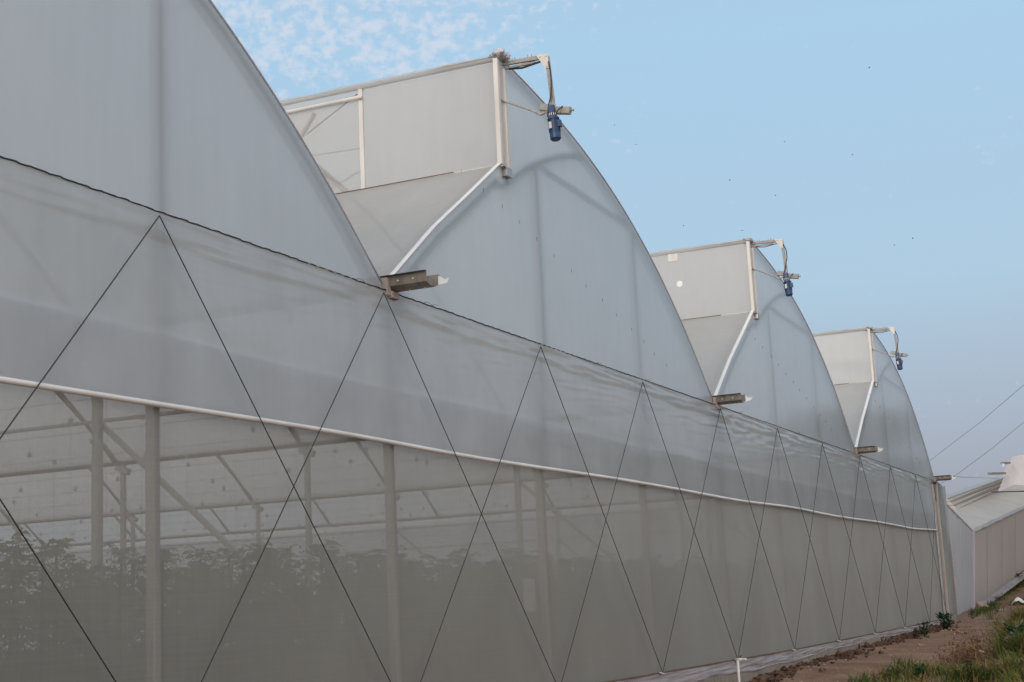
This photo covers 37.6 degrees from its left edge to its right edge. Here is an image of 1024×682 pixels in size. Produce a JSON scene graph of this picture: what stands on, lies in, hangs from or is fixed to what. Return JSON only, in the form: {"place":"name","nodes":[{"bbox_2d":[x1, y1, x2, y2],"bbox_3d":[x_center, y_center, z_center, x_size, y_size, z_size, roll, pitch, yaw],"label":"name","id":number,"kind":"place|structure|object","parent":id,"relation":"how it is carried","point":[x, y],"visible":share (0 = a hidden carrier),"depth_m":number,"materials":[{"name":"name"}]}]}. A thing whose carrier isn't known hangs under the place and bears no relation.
{"place":"outdoors","nodes":[
{"label":"outdoors","id":0,"kind":"place"},
{"bbox_2d":[212,0,1023,523],"label":"sky","id":1,"kind":"structure","parent":0,"point":[924,143],"materials":[{"name":"blue"}]},
{"bbox_2d":[622,582,1023,681],"bbox_3d":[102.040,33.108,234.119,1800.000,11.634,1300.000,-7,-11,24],"label":"ground","id":2,"kind":"structure","parent":0,"point":[805,674],"depth_m":24.57,"materials":[{"name":"soil"}]},
{"bbox_2d":[0,0,957,681],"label":"greenhouse","id":3,"kind":"object","parent":2,"relation":"on","point":[454,372],"visible":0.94,"depth_m":12.31,"materials":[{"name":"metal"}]},
{"bbox_2d":[501,54,573,141],"bbox_3d":[0.216,-2.382,14.771,0.791,0.938,0.185,-7,-11,24],"label":"vent motor","id":4,"kind":"object","parent":3,"relation":"attached to","point":[552,109],"visible":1,"depth_m":14.71,"materials":[{"name":"metal"}]},
{"bbox_2d":[751,238,800,296],"bbox_3d":[3.974,-1.113,22.850,0.791,0.938,0.185,-7,-11,24],"label":"vent motor","id":5,"kind":"object","parent":3,"relation":"attached to","point":[787,282],"visible":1,"depth_m":22.79,"materials":[{"name":"metal"}]},
{"bbox_2d":[870,326,907,369],"bbox_3d":[7.733,0.155,30.929,0.791,0.938,0.185,-7,-11,24],"label":"vent motor","id":6,"kind":"object","parent":3,"relation":"attached to","point":[898,355],"visible":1,"depth_m":30.88,"materials":[{"name":"metal"}]},
{"bbox_2d":[931,388,1019,459],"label":"overhead wire","id":7,"kind":"object","parent":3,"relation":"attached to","point":[978,423],"visible":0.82,"depth_m":50.22,"materials":[{"name":"black metal"}]},
{"bbox_2d":[942,422,1023,482],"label":"overhead wire","id":8,"kind":"object","parent":3,"relation":"attached to","point":[986,452],"visible":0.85,"depth_m":40.15,"materials":[{"name":"black metal"}]},
{"bbox_2d":[736,655,746,681],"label":"tap pipe","id":9,"kind":"object","parent":2,"relation":"on","point":[737,661],"visible":1,"depth_m":18.19,"materials":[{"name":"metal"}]},
{"bbox_2d":[748,620,960,681],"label":"soil clods","id":10,"kind":"object","parent":2,"relation":"on","point":[791,670],"visible":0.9,"depth_m":24.31,"materials":[{"name":"brown soil"}]},
{"bbox_2d":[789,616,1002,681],"bbox_3d":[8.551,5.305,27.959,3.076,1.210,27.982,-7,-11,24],"label":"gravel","id":11,"kind":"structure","parent":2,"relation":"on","point":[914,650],"depth_m":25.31,"materials":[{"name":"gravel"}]},
{"bbox_2d":[909,664,925,678],"bbox_3d":[5.145,4.176,18.994,0.224,0.203,0.247,6,-13,-41],"label":"weed","id":12,"kind":"object","parent":2,"relation":"on","point":[918,668],"visible":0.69,"depth_m":18.99,"materials":[{"name":"green plant"}]},
{"bbox_2d":[917,621,929,636],"bbox_3d":[8.207,5.722,29.889,0.274,0.313,0.308,-2,-10,-5],"label":"weed","id":13,"kind":"object","parent":2,"relation":"on","point":[923,628],"visible":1,"depth_m":29.89,"materials":[{"name":"green plant"}]},
{"bbox_2d":[828,579,1023,681],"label":"grass","id":14,"kind":"structure","parent":2,"relation":"on","point":[1009,668],"depth_m":19.31,"materials":[{"name":"green plant"}]},
{"bbox_2d":[935,612,949,629],"bbox_3d":[9.384,6.083,32.697,0.402,0.401,0.417,-7,-11,24],"label":"weed","id":15,"kind":"object","parent":2,"relation":"on","point":[940,615],"visible":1,"depth_m":32.64,"materials":[{"name":"green plant"}]},
{"bbox_2d":[942,612,955,625],"bbox_3d":[9.820,6.273,33.835,0.353,0.320,0.381,-7,-11,24],"label":"weed","id":16,"kind":"object","parent":2,"relation":"on","point":[949,621],"visible":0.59,"depth_m":33.84,"materials":[{"name":"green plant"}]},
{"bbox_2d":[881,590,1022,681],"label":"plant litter","id":17,"kind":"object","parent":2,"relation":"on","point":[964,655],"visible":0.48,"depth_m":21.36,"materials":[{"name":"brown plant"}]},
{"bbox_2d":[959,659,974,671],"bbox_3d":[5.605,4.016,18.525,0.243,0.213,0.256,-2,-10,-1],"label":"weed","id":18,"kind":"object","parent":2,"relation":"on","point":[967,663],"visible":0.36,"depth_m":18.48,"materials":[{"name":"green plant"}]},
{"bbox_2d":[974,601,987,610],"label":"stone","id":19,"kind":"object","parent":2,"relation":"on","point":[980,603],"visible":0.47,"depth_m":50.86,"materials":[{"name":"beige stone"}]},
{"bbox_2d":[946,477,1023,613],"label":"greenhouse","id":20,"kind":"object","parent":2,"relation":"on","point":[987,545],"visible":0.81,"depth_m":62.33,"materials":[{"name":"white plastic"}]},
{"bbox_2d":[992,491,1023,492],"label":"cable","id":21,"kind":"object","parent":20,"relation":"attached to","point":[1005,491],"visible":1,"depth_m":64.31,"materials":[{"name":"metal"}]},
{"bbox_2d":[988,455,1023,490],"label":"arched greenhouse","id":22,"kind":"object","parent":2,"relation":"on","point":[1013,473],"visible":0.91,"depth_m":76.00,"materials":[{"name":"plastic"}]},
{"bbox_2d":[1002,622,1023,638],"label":"weed","id":23,"kind":"object","parent":2,"relation":"on","point":[1019,626],"visible":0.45,"depth_m":21.73,"materials":[{"name":"green plant"}]},
{"bbox_2d":[1005,619,1023,643],"bbox_3d":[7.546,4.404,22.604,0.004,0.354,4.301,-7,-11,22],"label":"weed","id":24,"kind":"object","parent":2,"relation":"on","point":[1013,629],"visible":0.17,"depth_m":22.54,"materials":[{"name":"green plant"}]},
{"bbox_2d":[1011,597,1023,604],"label":"plastic bag","id":25,"kind":"object","parent":2,"relation":"on","point":[1018,599],"visible":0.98,"depth_m":58.13,"materials":[{"name":"white plastic"}]}
]}

